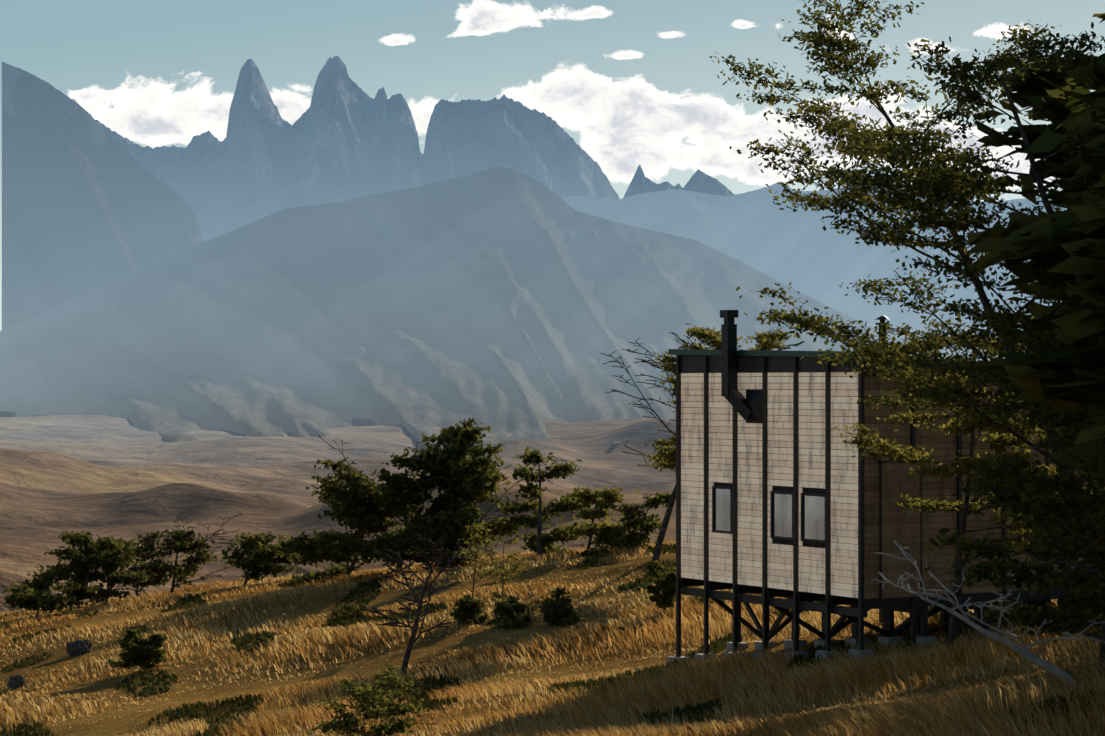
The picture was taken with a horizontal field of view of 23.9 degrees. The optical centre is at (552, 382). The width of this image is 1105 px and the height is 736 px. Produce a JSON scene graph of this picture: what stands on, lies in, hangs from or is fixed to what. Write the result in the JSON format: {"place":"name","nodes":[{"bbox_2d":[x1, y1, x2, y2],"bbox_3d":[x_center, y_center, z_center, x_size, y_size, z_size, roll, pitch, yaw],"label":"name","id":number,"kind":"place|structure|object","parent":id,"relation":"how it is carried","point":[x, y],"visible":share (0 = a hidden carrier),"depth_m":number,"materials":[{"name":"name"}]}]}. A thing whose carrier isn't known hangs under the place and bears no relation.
{"place":"outdoors","nodes":[
{"label":"outdoors","id":0,"kind":"place"},
{"bbox_2d":[0,562,87,617],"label":"tree foliage","id":1,"kind":"object","parent":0,"point":[21,603],"depth_m":119.09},
{"bbox_2d":[2,544,124,615],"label":"tree foliage","id":2,"kind":"object","parent":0,"point":[46,600],"depth_m":114.78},
{"bbox_2d":[2,62,201,329],"bbox_3d":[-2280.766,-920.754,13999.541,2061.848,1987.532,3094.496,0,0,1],"label":"mountain","id":3,"kind":"structure","parent":0,"point":[89,203],"depth_m":15073.95,"materials":[{"name":"blue stone"}]},
{"bbox_2d":[34,530,169,605],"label":"tree foliage","id":4,"kind":"object","parent":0,"point":[115,548],"depth_m":115.58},
{"bbox_2d":[96,529,188,597],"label":"tree foliage","id":5,"kind":"object","parent":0,"point":[153,553],"depth_m":122.16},
{"bbox_2d":[134,514,242,593],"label":"tree foliage","id":6,"kind":"object","parent":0,"point":[178,570],"depth_m":122.20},
{"bbox_2d":[0,411,681,611],"bbox_3d":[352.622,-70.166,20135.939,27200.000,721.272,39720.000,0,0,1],"label":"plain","id":7,"kind":"structure","parent":0,"point":[117,478],"depth_m":5312.99,"materials":[{"name":"brown soil"}]},
{"bbox_2d":[95,56,619,241],"bbox_3d":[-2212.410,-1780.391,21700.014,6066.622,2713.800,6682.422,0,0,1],"label":"mountain range","id":8,"kind":"structure","parent":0,"point":[344,137],"depth_m":23823.54,"materials":[{"name":"blue stone"}]},
{"bbox_2d":[392,457,545,568],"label":"tree foliage","id":9,"kind":"object","parent":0,"point":[443,517],"depth_m":108.33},
{"bbox_2d":[0,167,938,442],"bbox_3d":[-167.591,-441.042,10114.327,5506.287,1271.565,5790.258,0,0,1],"label":"mountain dome","id":10,"kind":"structure","parent":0,"point":[502,301],"depth_m":11377.58,"materials":[{"name":"stone"}]},
{"bbox_2d":[0,545,1104,735],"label":"hillside ground","id":11,"kind":"structure","parent":0,"point":[443,642],"depth_m":76.64,"materials":[{"name":"plant"}]},
{"bbox_2d":[7,675,24,688],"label":"rock","id":12,"kind":"object","parent":11,"relation":"on","point":[17,681],"visible":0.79,"depth_m":83.29,"materials":[{"name":"grey stone"}]},
{"bbox_2d":[66,639,91,656],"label":"rock","id":13,"kind":"object","parent":11,"relation":"on","point":[77,647],"visible":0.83,"depth_m":90.02,"materials":[{"name":"grey stone"}]},
{"bbox_2d":[105,626,168,670],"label":"shrub foliage","id":14,"kind":"object","parent":11,"relation":"on","point":[132,649],"depth_m":82.38,"materials":[{"name":"green plant"}]},
{"bbox_2d":[210,531,308,584],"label":"tree foliage","id":15,"kind":"object","parent":11,"relation":"on","point":[256,548],"depth_m":117.72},
{"bbox_2d":[270,472,409,582],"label":"tree foliage","id":16,"kind":"object","parent":11,"relation":"on","point":[307,547],"depth_m":111.97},
{"bbox_2d":[306,659,447,735],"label":"shrub foliage","id":17,"kind":"object","parent":11,"relation":"on","point":[374,708],"depth_m":32.27,"materials":[{"name":"green plant"}]},
{"bbox_2d":[299,417,518,572],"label":"tree foliage","id":18,"kind":"object","parent":11,"relation":"on","point":[448,463],"depth_m":109.27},
{"bbox_2d":[362,534,470,675],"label":"bare sapling wood","id":19,"kind":"object","parent":11,"relation":"on","point":[416,620],"visible":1,"depth_m":69.20,"materials":[{"name":"brown plant"}]},
{"bbox_2d":[375,505,490,569],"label":"tree foliage","id":20,"kind":"object","parent":11,"relation":"on","point":[444,531],"depth_m":108.00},
{"bbox_2d":[440,591,495,624],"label":"shrub foliage","id":21,"kind":"object","parent":11,"relation":"on","point":[467,605],"depth_m":79.87,"materials":[{"name":"green plant"}]},
{"bbox_2d":[438,528,501,595],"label":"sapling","id":22,"kind":"object","parent":11,"relation":"on","point":[474,579],"visible":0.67,"depth_m":84.66,"materials":[{"name":"grey plant"}]},
{"bbox_2d":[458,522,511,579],"bbox_3d":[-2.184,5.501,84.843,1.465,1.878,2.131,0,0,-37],"label":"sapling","id":23,"kind":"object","parent":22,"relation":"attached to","point":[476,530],"visible":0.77,"depth_m":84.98,"materials":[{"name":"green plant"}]},
{"bbox_2d":[477,535,525,599],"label":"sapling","id":24,"kind":"object","parent":11,"relation":"on","point":[502,580],"visible":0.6,"depth_m":83.91,"materials":[{"name":"grey plant"}]},
{"bbox_2d":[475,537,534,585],"bbox_3d":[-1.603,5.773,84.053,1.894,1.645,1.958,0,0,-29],"label":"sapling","id":25,"kind":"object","parent":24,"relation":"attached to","point":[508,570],"visible":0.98,"depth_m":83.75,"materials":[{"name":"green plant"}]},
{"bbox_2d":[484,585,539,629],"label":"shrub foliage","id":26,"kind":"object","parent":11,"relation":"on","point":[511,605],"depth_m":78.17,"materials":[{"name":"green plant"}]},
{"bbox_2d":[495,446,603,554],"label":"tree foliage","id":27,"kind":"object","parent":11,"relation":"on","point":[533,457],"depth_m":105.49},
{"bbox_2d":[0,540,1104,735],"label":"gold grass blades","id":28,"kind":"object","parent":11,"relation":"on","point":[960,711],"depth_m":56.31,"materials":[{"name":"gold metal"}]},
{"bbox_2d":[0,543,1104,735],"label":"ground cover mats","id":29,"kind":"object","parent":11,"relation":"on","point":[343,620],"visible":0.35,"depth_m":67.40,"materials":[{"name":"plant"}]},
{"bbox_2d":[538,587,582,627],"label":"shrub foliage","id":30,"kind":"object","parent":11,"relation":"on","point":[566,617],"depth_m":77.20,"materials":[{"name":"green plant"}]},
{"bbox_2d":[560,485,645,551],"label":"tree foliage","id":31,"kind":"object","parent":11,"relation":"on","point":[603,529],"depth_m":101.79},
{"bbox_2d":[596,491,681,550],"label":"tree foliage","id":32,"kind":"object","parent":11,"relation":"on","point":[634,536],"depth_m":100.95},
{"bbox_2d":[640,560,688,617],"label":"shrub foliage","id":33,"kind":"object","parent":11,"relation":"on","point":[666,596],"depth_m":76.56,"materials":[{"name":"green plant"}]},
{"bbox_2d":[601,323,804,559],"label":"tree","id":34,"kind":"object","parent":11,"relation":"on","point":[660,456],"depth_m":93.40,"materials":[{"name":"green plant"}]},
{"bbox_2d":[667,635,936,661],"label":"foundation footings","id":35,"kind":"object","parent":11,"relation":"on","point":[885,640],"visible":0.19,"depth_m":57.65,"materials":[{"name":"grey concrete"}]},
{"bbox_2d":[676,355,1104,656],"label":"cabin","id":36,"kind":"object","parent":11,"relation":"on","point":[798,602],"depth_m":57.29,"materials":[{"name":"beige wood"}]},
{"bbox_2d":[720,310,761,422],"bbox_3d":[4.258,-0.363,58.432,1.131,2.540,0.382,0,0,41],"label":"chimney flue","id":37,"kind":"object","parent":36,"relation":"on","point":[748,408],"visible":0.98,"depth_m":58.53,"materials":[{"name":"grey metal"}]},
{"bbox_2d":[712,486,824,542],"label":"window frames","id":38,"kind":"structure","parent":36,"relation":"attached to","point":[771,513],"depth_m":57.73,"materials":[{"name":"black metal"}]},
{"bbox_2d":[715,489,824,539],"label":"window panes","id":39,"kind":"structure","parent":38,"relation":"in","point":[814,517],"depth_m":57.31,"materials":[{"name":"glass"}]},
{"bbox_2d":[681,372,857,597],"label":"pale cabin boards","id":40,"kind":"object","parent":36,"relation":"attached to","point":[693,428],"visible":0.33,"depth_m":57.74,"materials":[{"name":"beige wood"}]},
{"bbox_2d":[669,349,964,362],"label":"roof","id":41,"kind":"structure","parent":36,"relation":"attached to","point":[753,353],"depth_m":57.91,"materials":[{"name":"black metal"}]},
{"bbox_2d":[875,316,889,340],"bbox_3d":[7.073,-1.002,55.913,0.337,0.861,0.338,0,0,1],"label":"vent pipe","id":42,"kind":"object","parent":36,"relation":"on","point":[882,319],"visible":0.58,"depth_m":55.85,"materials":[{"name":"grey metal"}]},
{"bbox_2d":[864,377,1104,598],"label":"dark cabin boards","id":43,"kind":"object","parent":36,"relation":"attached to","point":[893,569],"visible":0.17,"depth_m":55.44,"materials":[{"name":"brown wood"}]},
{"bbox_2d":[710,0,1104,564],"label":"tree","id":44,"kind":"object","parent":11,"relation":"on","point":[870,61],"depth_m":40.69,"materials":[{"name":"green plant"}]},
{"bbox_2d":[766,22,1104,424],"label":"tree","id":45,"kind":"object","parent":11,"relation":"on","point":[879,181],"depth_m":34.54,"materials":[{"name":"green plant"}]},
{"bbox_2d":[832,334,1104,648],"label":"tree","id":46,"kind":"object","parent":11,"relation":"on","point":[940,471],"depth_m":47.34,"materials":[{"name":"green plant"}]},
{"bbox_2d":[871,540,1104,690],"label":"fallen dead tree","id":47,"kind":"object","parent":11,"relation":"on","point":[1026,653],"visible":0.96,"depth_m":34.05,"materials":[{"name":"grey wood"}]},
{"bbox_2d":[924,403,1104,596],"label":"tree","id":48,"kind":"object","parent":11,"relation":"on","point":[1072,545],"depth_m":30.27,"materials":[{"name":"green plant"}]},
{"bbox_2d":[952,210,1104,624],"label":"tree","id":49,"kind":"object","parent":11,"relation":"on","point":[1084,608],"depth_m":32.34,"materials":[{"name":"green plant"}]},
{"bbox_2d":[958,339,1104,676],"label":"tree","id":50,"kind":"object","parent":11,"relation":"on","point":[1074,482],"depth_m":36.41,"materials":[{"name":"green plant"}]},
{"bbox_2d":[1022,113,1104,477],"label":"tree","id":51,"kind":"object","parent":11,"relation":"on","point":[1092,447],"depth_m":29.26,"materials":[{"name":"green plant"}]},
{"bbox_2d":[0,0,1104,330],"label":"sky","id":52,"kind":"structure","parent":0,"point":[73,45],"materials":[{"name":"blue"}]},
{"bbox_2d":[68,0,1058,189],"bbox_3d":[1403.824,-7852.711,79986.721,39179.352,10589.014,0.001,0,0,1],"label":"cloud","id":53,"kind":"structure","parent":0,"point":[627,126],"depth_m":79975.82,"materials":[{"name":"white"}]},
{"bbox_2d":[623,164,734,197],"bbox_3d":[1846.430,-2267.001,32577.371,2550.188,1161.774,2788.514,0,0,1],"label":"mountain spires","id":54,"kind":"object","parent":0,"point":[698,181],"depth_m":33742.66,"materials":[{"name":"blue stone"}]},
{"bbox_2d":[560,182,1066,360],"bbox_3d":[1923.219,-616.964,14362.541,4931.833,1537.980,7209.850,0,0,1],"label":"mountain ridge","id":55,"kind":"structure","parent":0,"point":[801,250],"depth_m":16846.95,"materials":[{"name":"blue stone"}]},
{"bbox_2d":[954,50,1104,378],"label":"tree","id":56,"kind":"object","parent":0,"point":[1064,164],"depth_m":39.89,"materials":[{"name":"green plant"}]},
{"bbox_2d":[967,98,1104,436],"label":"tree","id":57,"kind":"object","parent":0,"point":[1071,248],"depth_m":24.65,"materials":[{"name":"green plant"}]},
{"bbox_2d":[969,409,1104,562],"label":"tree","id":58,"kind":"object","parent":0,"point":[1041,436],"depth_m":40.62,"materials":[{"name":"green plant"}]},
{"bbox_2d":[975,13,1104,177],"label":"tree","id":59,"kind":"object","parent":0,"point":[1038,97],"depth_m":44.43,"materials":[{"name":"green plant"}]},
{"bbox_2d":[1007,277,1083,320],"bbox_3d":[14.408,-2.656,51.330,10.926,14.227,10.023,0,0,1],"label":"tree","id":60,"kind":"object","parent":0,"point":[1037,312],"visible":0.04,"depth_m":51.46,"materials":[{"name":"green plant"}]}
]}

